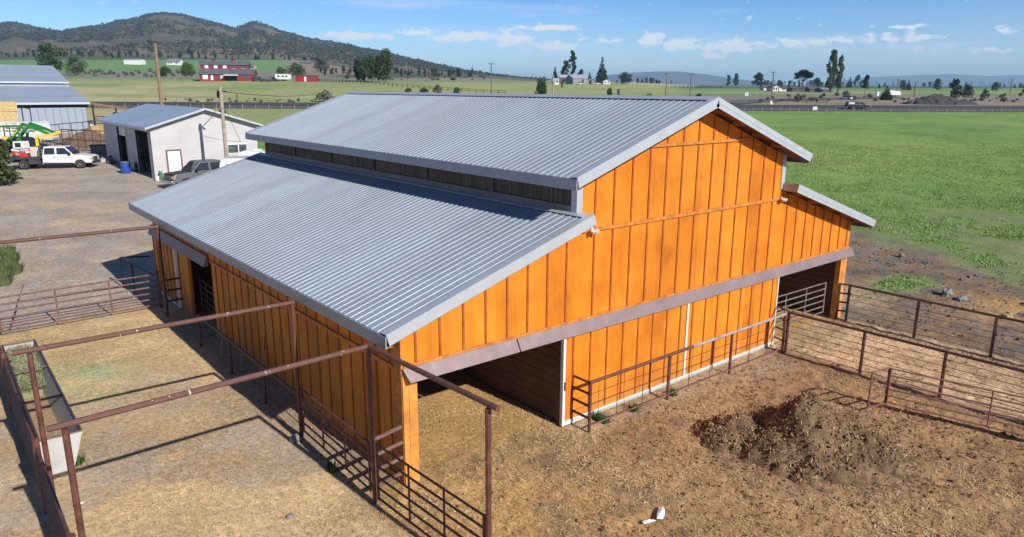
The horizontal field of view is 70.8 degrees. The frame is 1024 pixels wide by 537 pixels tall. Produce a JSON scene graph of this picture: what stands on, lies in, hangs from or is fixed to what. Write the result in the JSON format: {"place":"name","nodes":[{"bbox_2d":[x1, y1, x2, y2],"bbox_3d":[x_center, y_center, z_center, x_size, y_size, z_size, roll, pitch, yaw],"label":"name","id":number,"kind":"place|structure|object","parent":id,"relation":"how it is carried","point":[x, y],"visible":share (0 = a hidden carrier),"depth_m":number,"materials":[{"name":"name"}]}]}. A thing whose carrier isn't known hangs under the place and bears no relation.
{"place":"outdoors","nodes":[
{"label":"outdoors","id":0,"kind":"place"},
{"bbox_2d":[0,112,18,120],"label":"hay bale","id":1,"kind":"object","parent":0,"point":[8,116],"visible":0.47,"depth_m":87.60},
{"bbox_2d":[0,101,17,111],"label":"hay bale","id":2,"kind":"object","parent":1,"relation":"on","point":[10,106],"visible":1,"depth_m":87.38},
{"bbox_2d":[0,13,542,80],"bbox_3d":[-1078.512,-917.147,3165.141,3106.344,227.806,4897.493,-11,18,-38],"label":"hill","id":3,"kind":"structure","parent":0,"point":[13,44],"depth_m":1184.82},
{"bbox_2d":[0,11,550,80],"bbox_3d":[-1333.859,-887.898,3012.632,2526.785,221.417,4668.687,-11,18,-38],"label":"juniper scrub","id":4,"kind":"object","parent":3,"relation":"on","point":[358,52],"visible":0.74,"depth_m":1379.68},
{"bbox_2d":[0,53,1023,536],"bbox_3d":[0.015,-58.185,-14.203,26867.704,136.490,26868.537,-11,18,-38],"label":"ground","id":5,"kind":"structure","parent":0,"point":[42,199],"depth_m":20.90,"materials":[{"name":"soil"}]},
{"bbox_2d":[0,351,11,409],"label":"fence post","id":6,"kind":"object","parent":5,"relation":"on","point":[3,355],"visible":0.47,"depth_m":18.73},
{"bbox_2d":[3,358,39,490],"bbox_3d":[-11.284,3.544,16.611,0.067,1.358,5.967,-11,18,-38],"label":"pipe fence","id":7,"kind":"object","parent":6,"relation":"attached to","point":[24,426],"visible":0.69,"depth_m":16.48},
{"bbox_2d":[0,263,14,276],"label":"weed","id":8,"kind":"object","parent":5,"relation":"on","point":[2,269],"visible":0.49,"depth_m":31.89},
{"bbox_2d":[0,271,15,286],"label":"weed","id":9,"kind":"object","parent":5,"relation":"on","point":[5,280],"visible":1,"depth_m":30.56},
{"bbox_2d":[0,243,15,254],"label":"weed","id":10,"kind":"object","parent":5,"relation":"on","point":[6,248],"visible":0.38,"depth_m":35.75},
{"bbox_2d":[0,253,19,266],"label":"weed","id":11,"kind":"object","parent":5,"relation":"on","point":[7,259],"visible":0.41,"depth_m":33.59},
{"bbox_2d":[0,139,22,185],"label":"juniper bush","id":12,"kind":"object","parent":5,"relation":"on","point":[10,175],"visible":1,"depth_m":55.35,"materials":[{"name":"green plant"}]},
{"bbox_2d":[0,249,22,259],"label":"weed","id":13,"kind":"object","parent":5,"relation":"on","point":[6,253],"visible":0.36,"depth_m":34.62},
{"bbox_2d":[4,261,24,274],"bbox_3d":[-22.360,-0.034,32.445,0.914,0.570,0.928,-1,14,-6],"label":"weed","id":14,"kind":"object","parent":5,"relation":"on","point":[17,269],"visible":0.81,"depth_m":32.30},
{"bbox_2d":[0,122,55,152],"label":"tractor","id":15,"kind":"object","parent":5,"relation":"on","point":[8,140],"visible":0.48,"depth_m":75.64,"materials":[{"name":"paint"}]},
{"bbox_2d":[0,121,55,141],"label":"stock trailer","id":16,"kind":"object","parent":5,"relation":"on","point":[35,132],"visible":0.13,"depth_m":81.75,"materials":[{"name":"white paint"}]},
{"bbox_2d":[31,437,46,513],"bbox_3d":[-9.328,4.202,14.310,0.128,1.800,0.128,-11,18,-38],"label":"fence post","id":17,"kind":"object","parent":5,"relation":"on","point":[35,442],"visible":0.47,"depth_m":14.16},
{"bbox_2d":[1,339,81,474],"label":"feed trough","id":18,"kind":"object","parent":5,"relation":"on","point":[55,406],"visible":0.62,"depth_m":18.30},
{"bbox_2d":[0,65,89,132],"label":"metal barn","id":19,"kind":"structure","parent":5,"relation":"on","point":[45,93],"depth_m":104.06,"materials":[{"name":"grey metal"}]},
{"bbox_2d":[35,131,65,145],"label":"hay grapple","id":20,"kind":"object","parent":5,"relation":"on","point":[43,136],"visible":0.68,"depth_m":72.91,"materials":[{"name":"yellow paint"}]},
{"bbox_2d":[35,42,68,70],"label":"broadleaf tree","id":21,"kind":"object","parent":5,"relation":"on","point":[45,59],"visible":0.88,"depth_m":398.35,"materials":[{"name":"green plant"}]},
{"bbox_2d":[5,145,100,168],"bbox_3d":[-41.288,-10.070,65.020,7.020,1.950,2.240,-3,14,-11],"label":"flatbed truck","id":22,"kind":"object","parent":5,"relation":"on","point":[63,154],"visible":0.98,"depth_m":64.28,"materials":[{"name":"white paint"}]},
{"bbox_2d":[11,141,29,156],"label":"skid steer","id":23,"kind":"object","parent":22,"relation":"on","point":[17,145],"visible":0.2,"depth_m":68.82,"materials":[{"name":"red paint"}]},
{"bbox_2d":[29,146,42,156],"bbox_3d":[-42.590,-10.522,64.742,0.900,0.890,1.000,-3,14,-11],"label":"tote tank","id":24,"kind":"object","parent":22,"relation":"on","point":[34,151],"visible":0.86,"depth_m":64.28,"materials":[{"name":"beige plastic"}]},
{"bbox_2d":[66,533,75,536],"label":"fence post","id":25,"kind":"object","parent":5,"relation":"on","point":[71,535],"visible":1,"depth_m":11.08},
{"bbox_2d":[35,448,69,536],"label":"pipe fence","id":26,"kind":"object","parent":25,"relation":"attached to","point":[57,520],"visible":1,"depth_m":13.06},
{"bbox_2d":[64,54,87,75],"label":"broadleaf tree","id":27,"kind":"object","parent":5,"relation":"on","point":[78,68],"visible":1,"depth_m":387.61,"materials":[{"name":"green plant"}]},
{"bbox_2d":[0,200,156,342],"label":"straw","id":28,"kind":"object","parent":5,"relation":"on","point":[65,284],"visible":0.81,"depth_m":30.50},
{"bbox_2d":[53,128,105,149],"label":"dirt mound","id":29,"kind":"object","parent":5,"relation":"on","point":[88,136],"visible":0.26,"depth_m":82.61,"materials":[{"name":"brown soil"}]},
{"bbox_2d":[60,129,104,150],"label":"corral fence","id":30,"kind":"object","parent":5,"relation":"on","point":[85,140],"visible":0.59,"depth_m":77.86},
{"bbox_2d":[0,225,168,316],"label":"overhead pipe arch","id":31,"kind":"structure","parent":5,"relation":"on","point":[156,227],"depth_m":25.33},
{"bbox_2d":[165,277,182,301],"bbox_3d":[-12.620,0.788,26.881,0.562,0.880,0.080,-13,19,-43],"label":"ladder rail","id":32,"kind":"object","parent":31,"relation":"attached to","point":[174,289],"visible":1,"depth_m":26.87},
{"bbox_2d":[89,122,103,133],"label":"panel stack","id":33,"kind":"object","parent":5,"relation":"on","point":[98,128],"visible":0.24,"depth_m":93.28,"materials":[{"name":"beige wood"}]},
{"bbox_2d":[89,144,106,153],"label":"stock tank","id":34,"kind":"object","parent":5,"relation":"on","point":[97,148],"visible":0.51,"depth_m":75.58,"materials":[{"name":"metal"}]},
{"bbox_2d":[87,102,130,128],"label":"lean to","id":35,"kind":"object","parent":5,"relation":"on","point":[106,105],"visible":0.36,"depth_m":105.52,"materials":[{"name":"wood"}]},
{"bbox_2d":[120,161,130,173],"bbox_3d":[-33.334,-8.713,62.161,0.840,0.980,0.840,-11,18,-38],"label":"barrel","id":36,"kind":"object","parent":5,"relation":"on","point":[125,167],"visible":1,"depth_m":61.88,"materials":[{"name":"blue plastic"}]},
{"bbox_2d":[123,59,145,64],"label":"long shed","id":37,"kind":"structure","parent":5,"relation":"on","point":[136,61],"depth_m":650.94,"materials":[{"name":"metal"}]},
{"bbox_2d":[119,256,151,288],"bbox_3d":[-15.199,0.345,29.992,2.428,1.542,0.882,10,17,34],"label":"pipe guard","id":38,"kind":"object","parent":5,"relation":"on","point":[131,264],"visible":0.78,"depth_m":30.14,"materials":[{"name":"metal"}]},
{"bbox_2d":[11,300,303,492],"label":"overhead pipe arch","id":39,"kind":"structure","parent":5,"relation":"on","point":[36,395],"depth_m":14.64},
{"bbox_2d":[300,388,371,491],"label":"pipe gate","id":40,"kind":"structure","parent":39,"relation":"attached to","point":[368,460],"depth_m":15.88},
{"bbox_2d":[153,43,163,104],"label":"utility pole","id":41,"kind":"object","parent":5,"relation":"on","point":[158,75],"visible":0.66,"depth_m":84.93,"materials":[{"name":"brown wood"}]},
{"bbox_2d":[155,270,162,306],"bbox_3d":[-13.615,0.832,27.819,0.111,1.550,0.111,-4,15,-16],"label":"gate post","id":42,"kind":"object","parent":5,"relation":"on","point":[156,271],"visible":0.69,"depth_m":27.76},
{"bbox_2d":[0,273,162,332],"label":"pipe gate","id":43,"kind":"structure","parent":42,"relation":"attached to","point":[110,300],"depth_m":25.92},
{"bbox_2d":[166,59,183,64],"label":"farm house","id":44,"kind":"structure","parent":5,"relation":"on","point":[174,61],"depth_m":672.15,"materials":[{"name":"white"}]},
{"bbox_2d":[96,104,262,178],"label":"shed","id":45,"kind":"structure","parent":5,"relation":"on","point":[168,138],"depth_m":61.32,"materials":[{"name":"white"}]},
{"bbox_2d":[165,149,182,171],"bbox_3d":[-27.893,-8.716,59.644,1.210,2.220,0.065,-11,18,-38],"label":"door","id":46,"kind":"structure","parent":45,"relation":"in","point":[173,157],"depth_m":59.57,"materials":[{"name":"white paint"}]},
{"bbox_2d":[227,143,246,153],"bbox_3d":[-23.846,-10.415,62.639,1.670,0.840,0.039,-11,18,-38],"label":"window","id":47,"kind":"structure","parent":45,"relation":"in","point":[233,148],"depth_m":62.58,"materials":[{"name":"white glass"}]},
{"bbox_2d":[179,61,195,78],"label":"broadleaf tree","id":48,"kind":"object","parent":5,"relation":"on","point":[187,69],"visible":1,"depth_m":343.75,"materials":[{"name":"green plant"}]},
{"bbox_2d":[161,159,220,184],"bbox_3d":[-23.799,-7.505,56.319,2.240,1.950,6.420,12,18,40],"label":"suv","id":49,"kind":"object","parent":5,"relation":"on","point":[190,169],"visible":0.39,"depth_m":54.84,"materials":[{"name":"silver metal"}]},
{"bbox_2d":[99,103,307,108],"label":"road fence","id":50,"kind":"object","parent":5,"relation":"on","point":[255,106],"visible":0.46,"depth_m":182.04,"materials":[{"name":"brown wood"}]},
{"bbox_2d":[217,87,227,157],"bbox_3d":[-22.801,-10.326,57.172,0.787,7.926,0.487,3,14,12],"label":"utility pole","id":51,"kind":"object","parent":5,"relation":"on","point":[219,94],"visible":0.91,"depth_m":56.68,"materials":[{"name":"brown wood"}]},
{"bbox_2d":[197,59,257,80],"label":"red barn","id":52,"kind":"structure","parent":5,"relation":"on","point":[215,70],"depth_m":325.77,"materials":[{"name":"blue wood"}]},
{"bbox_2d":[0,305,460,536],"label":"straw","id":53,"kind":"object","parent":5,"relation":"on","point":[197,482],"visible":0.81,"depth_m":16.48,"materials":[{"name":"plant"}]},
{"bbox_2d":[219,156,248,167],"bbox_3d":[-19.962,-7.397,55.305,5.800,2.330,2.190,-3,14,-14],"label":"horse trailer","id":54,"kind":"object","parent":5,"relation":"on","point":[227,160],"visible":0.05,"depth_m":53.79,"materials":[{"name":"white paint"}]},
{"bbox_2d":[197,310,298,422],"bbox_3d":[-7.531,2.833,20.822,0.646,1.316,8.136,-11,18,-38],"label":"pipe fence","id":55,"kind":"object","parent":5,"relation":"on","point":[230,341],"visible":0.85,"depth_m":20.64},
{"bbox_2d":[236,149,264,155],"bbox_3d":[-21.185,-9.023,61.197,4.074,2.220,2.110,-1,14,-7],"label":"camper trailer","id":56,"kind":"object","parent":5,"relation":"on","point":[248,152],"visible":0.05,"depth_m":59.99,"materials":[{"name":"white paint"}]},
{"bbox_2d":[46,343,500,536],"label":"overhead pipe arch","id":57,"kind":"structure","parent":5,"relation":"on","point":[65,425],"depth_m":11.82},
{"bbox_2d":[375,443,485,536],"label":"pipe gate","id":58,"kind":"structure","parent":57,"relation":"attached to","point":[443,500],"depth_m":13.42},
{"bbox_2d":[275,74,290,80],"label":"camper","id":59,"kind":"object","parent":5,"relation":"on","point":[282,77],"visible":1,"depth_m":326.49,"materials":[{"name":"white paint"}]},
{"bbox_2d":[284,62,306,75],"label":"broadleaf tree","id":60,"kind":"object","parent":5,"relation":"on","point":[300,70],"visible":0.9,"depth_m":357.39,"materials":[{"name":"green plant"}]},
{"bbox_2d":[295,75,318,81],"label":"red shed","id":61,"kind":"structure","parent":5,"relation":"on","point":[306,78],"depth_m":319.80,"materials":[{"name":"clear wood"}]},
{"bbox_2d":[312,60,329,70],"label":"broadleaf tree","id":62,"kind":"object","parent":5,"relation":"on","point":[321,63],"visible":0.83,"depth_m":601.08,"materials":[{"name":"green plant"}]},
{"bbox_2d":[315,89,332,100],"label":"sage bush","id":63,"kind":"object","parent":5,"relation":"on","point":[325,95],"visible":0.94,"depth_m":204.05,"materials":[{"name":"green plant"}]},
{"bbox_2d":[325,459,338,472],"bbox_3d":[-4.023,4.392,16.084,0.398,0.260,0.426,-11,18,-38],"label":"weed","id":64,"kind":"object","parent":5,"relation":"on","point":[331,468],"visible":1,"depth_m":16.06,"materials":[{"name":"green plant"}]},
{"bbox_2d":[352,58,361,80],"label":"tall tree","id":65,"kind":"object","parent":5,"relation":"on","point":[355,70],"visible":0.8,"depth_m":325.48,"materials":[{"name":"green plant"}]},
{"bbox_2d":[358,57,367,80],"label":"tall tree","id":66,"kind":"object","parent":5,"relation":"on","point":[364,65],"visible":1,"depth_m":317.97,"materials":[{"name":"green plant"}]},
{"bbox_2d":[366,53,377,81],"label":"tall tree","id":67,"kind":"object","parent":5,"relation":"on","point":[371,71],"visible":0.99,"depth_m":318.16,"materials":[{"name":"green plant"}]},
{"bbox_2d":[374,55,381,81],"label":"tall tree","id":68,"kind":"object","parent":5,"relation":"on","point":[376,60],"visible":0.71,"depth_m":318.52,"materials":[{"name":"green plant"}]},
{"bbox_2d":[377,48,393,81],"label":"tall tree","id":69,"kind":"object","parent":5,"relation":"on","point":[386,57],"visible":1,"depth_m":303.17,"materials":[{"name":"green plant"}]},
{"bbox_2d":[318,79,505,93],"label":"rail fence","id":70,"kind":"object","parent":5,"relation":"on","point":[349,81],"visible":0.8,"depth_m":267.69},
{"bbox_2d":[128,91,875,483],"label":"barn","id":71,"kind":"structure","parent":5,"relation":"on","point":[536,251],"depth_m":19.73,"materials":[{"name":"orange wood"}]},
{"bbox_2d":[152,236,182,307],"bbox_3d":[-13.752,0.011,28.668,0.100,2.470,3.300,-11,18,-38],"label":"sliding door","id":72,"kind":"structure","parent":71,"relation":"in","point":[170,261],"depth_m":28.22,"materials":[{"name":"brown wood"}]},
{"bbox_2d":[199,278,216,321],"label":"pipe gate","id":73,"kind":"structure","parent":71,"relation":"attached to","point":[206,294],"depth_m":26.18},
{"bbox_2d":[375,425,403,486],"bbox_3d":[-2.582,3.921,15.028,0.090,1.150,0.786,11,18,38],"label":"ladder rail","id":74,"kind":"object","parent":71,"relation":"attached to","point":[390,447],"visible":0.64,"depth_m":15.03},
{"bbox_2d":[572,375,588,418],"bbox_3d":[1.688,3.348,18.075,0.068,1.334,0.660,-11,18,-38],"label":"ladder rail","id":75,"kind":"object","parent":71,"relation":"attached to","point":[577,400],"visible":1,"depth_m":17.97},
{"bbox_2d":[559,304,686,425],"bbox_3d":[3.115,2.444,19.377,4.838,2.410,0.130,-11,18,-38],"label":"sliding door","id":76,"kind":"structure","parent":71,"relation":"in","point":[592,355],"depth_m":19.18,"materials":[{"name":"orange wood"}]},
{"bbox_2d":[682,277,779,378],"bbox_3d":[6.839,1.718,22.355,4.792,2.410,0.102,-11,18,-38],"label":"sliding door","id":77,"kind":"structure","parent":71,"relation":"in","point":[714,316],"depth_m":22.19,"materials":[{"name":"orange wood"}]},
{"bbox_2d":[775,282,826,328],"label":"pipe gate","id":78,"kind":"structure","parent":71,"relation":"attached to","point":[805,300],"depth_m":25.91,"materials":[{"name":"metal"}]},
{"bbox_2d":[835,283,849,318],"bbox_3d":[12.098,1.188,27.197,0.368,1.600,1.436,-3,14,-12],"label":"ladder rail","id":79,"kind":"object","parent":71,"relation":"attached to","point":[838,299],"visible":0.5,"depth_m":26.64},
{"bbox_2d":[534,79,546,93],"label":"young tree","id":80,"kind":"object","parent":5,"relation":"on","point":[541,87],"visible":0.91,"depth_m":226.88,"materials":[{"name":"green plant"}]},
{"bbox_2d":[560,60,572,74],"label":"broadleaf tree","id":81,"kind":"object","parent":5,"relation":"on","point":[565,66],"visible":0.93,"depth_m":527.58,"materials":[{"name":"green plant"}]},
{"bbox_2d":[569,50,576,73],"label":"pine tree","id":82,"kind":"object","parent":5,"relation":"on","point":[573,59],"visible":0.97,"depth_m":547.01,"materials":[{"name":"green plant"}]},
{"bbox_2d":[566,75,587,83],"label":"metal shed","id":83,"kind":"structure","parent":5,"relation":"on","point":[572,79],"depth_m":458.92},
{"bbox_2d":[595,57,607,83],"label":"conifer tree","id":84,"kind":"object","parent":5,"relation":"on","point":[601,76],"visible":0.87,"depth_m":608.36,"materials":[{"name":"green plant"}]},
{"bbox_2d":[618,72,632,84],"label":"broadleaf tree","id":85,"kind":"object","parent":5,"relation":"on","point":[624,76],"visible":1,"depth_m":622.50,"materials":[{"name":"green plant"}]},
{"bbox_2d":[257,317,1023,536],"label":"straw","id":86,"kind":"object","parent":5,"relation":"on","point":[597,466],"visible":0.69,"depth_m":16.39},
{"bbox_2d":[587,313,786,432],"bbox_3d":[5.339,2.840,20.535,8.913,1.562,0.084,-11,18,-38],"label":"fence","id":87,"kind":"object","parent":5,"relation":"on","point":[669,355],"visible":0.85,"depth_m":19.81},
{"bbox_2d":[630,82,758,88],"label":"white fence","id":88,"kind":"object","parent":5,"relation":"on","point":[708,86],"visible":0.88,"depth_m":575.54,"materials":[{"name":"paint"}]},
{"bbox_2d":[411,324,1023,536],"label":"manure","id":89,"kind":"object","parent":5,"relation":"on","point":[921,446],"visible":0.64,"depth_m":16.77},
{"bbox_2d":[751,72,763,87],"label":"broadleaf tree","id":90,"kind":"object","parent":5,"relation":"on","point":[758,77],"visible":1,"depth_m":658.50,"materials":[{"name":"green plant"}]},
{"bbox_2d":[694,388,911,490],"bbox_3d":[6.548,3.538,17.053,5.301,1.433,4.168,-4,15,-17],"label":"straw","id":91,"kind":"object","parent":5,"relation":"on","point":[793,439],"visible":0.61,"depth_m":16.70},
{"bbox_2d":[794,69,813,91],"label":"umbrella pine","id":92,"kind":"object","parent":5,"relation":"on","point":[805,74],"visible":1,"depth_m":391.66,"materials":[{"name":"green plant"}]},
{"bbox_2d":[647,392,971,525],"bbox_3d":[6.909,3.695,16.993,5.490,1.564,5.088,-5,15,-21],"label":"manure pile","id":93,"kind":"object","parent":5,"relation":"on","point":[802,414],"visible":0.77,"depth_m":16.47,"materials":[{"name":"soil"}]},
{"bbox_2d":[697,390,903,479],"bbox_3d":[6.957,3.503,17.183,3.691,1.358,4.166,-11,18,-38],"label":"manure","id":94,"kind":"object","parent":93,"relation":"on","point":[753,434],"visible":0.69,"depth_m":16.66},
{"bbox_2d":[825,49,838,92],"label":"poplar tree","id":95,"kind":"object","parent":5,"relation":"on","point":[832,71],"visible":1,"depth_m":378.20,"materials":[{"name":"green plant"}]},
{"bbox_2d":[834,54,844,91],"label":"poplar tree","id":96,"kind":"object","parent":5,"relation":"on","point":[840,74],"visible":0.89,"depth_m":408.02,"materials":[{"name":"green plant"}]},
{"bbox_2d":[867,367,889,408],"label":"pipe gate","id":97,"kind":"structure","parent":5,"relation":"on","point":[870,389],"depth_m":19.02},
{"bbox_2d":[736,107,1023,112],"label":"road fence","id":98,"kind":"object","parent":5,"relation":"on","point":[817,110],"visible":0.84,"depth_m":182.07,"materials":[{"name":"brown wood"}]},
{"bbox_2d":[879,85,892,99],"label":"conifer tree","id":99,"kind":"object","parent":5,"relation":"on","point":[886,95],"visible":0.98,"depth_m":247.57,"materials":[{"name":"green plant"}]},
{"bbox_2d":[772,127,1023,289],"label":"grass","id":100,"kind":"structure","parent":5,"relation":"on","point":[909,283],"depth_m":58.80,"materials":[{"name":"plant"}]},
{"bbox_2d":[784,311,1023,417],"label":"cable fence","id":101,"kind":"object","parent":5,"relation":"on","point":[945,358],"visible":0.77,"depth_m":20.57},
{"bbox_2d":[843,241,1023,361],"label":"mud clods","id":102,"kind":"object","parent":5,"relation":"on","point":[901,254],"visible":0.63,"depth_m":31.08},
{"bbox_2d":[844,284,1023,359],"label":"cable fence","id":103,"kind":"object","parent":5,"relation":"on","point":[993,339],"visible":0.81,"depth_m":24.28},
{"bbox_2d":[899,93,978,104],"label":"gravel heap","id":104,"kind":"object","parent":5,"relation":"on","point":[937,99],"visible":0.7,"depth_m":212.40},
{"bbox_2d":[886,368,1023,435],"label":"pipe gate","id":105,"kind":"structure","parent":5,"relation":"on","point":[989,412],"depth_m":18.18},
{"bbox_2d":[949,78,962,96],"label":"juniper tree","id":106,"kind":"object","parent":5,"relation":"on","point":[954,84],"visible":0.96,"depth_m":309.56,"materials":[{"name":"green plant"}]},
{"bbox_2d":[959,84,974,97],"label":"juniper tree","id":107,"kind":"object","parent":5,"relation":"on","point":[969,90],"visible":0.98,"depth_m":301.61,"materials":[{"name":"green plant"}]},
{"bbox_2d":[0,0,1023,84],"label":"sky","id":108,"kind":"structure","parent":0,"point":[526,38],"materials":[{"name":"blue"}]},
{"bbox_2d":[88,105,1023,111],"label":"road shoulder","id":109,"kind":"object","parent":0,"point":[743,109],"visible":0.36,"depth_m":187.86},
{"bbox_2d":[844,101,870,108],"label":"pickup truck","id":110,"kind":"object","parent":109,"relation":"on","point":[853,104],"visible":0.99,"depth_m":188.25,"materials":[{"name":"paint"}]},
{"bbox_2d":[89,101,1023,108],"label":"road","id":111,"kind":"structure","parent":0,"point":[745,106],"depth_m":196.35,"materials":[{"name":"asphalt"}]},
{"bbox_2d":[593,71,785,84],"bbox_3d":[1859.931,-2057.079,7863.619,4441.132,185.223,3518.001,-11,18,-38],"label":"mountain","id":112,"kind":"structure","parent":0,"point":[676,77],"depth_m":6752.49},
{"bbox_2d":[726,97,907,103],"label":"side road","id":113,"kind":"structure","parent":0,"point":[744,101],"depth_m":232.30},
{"bbox_2d":[812,74,1023,85],"bbox_3d":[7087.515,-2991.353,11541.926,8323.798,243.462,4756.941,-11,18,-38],"label":"mountain","id":114,"kind":"structure","parent":0,"point":[946,79],"depth_m":10278.33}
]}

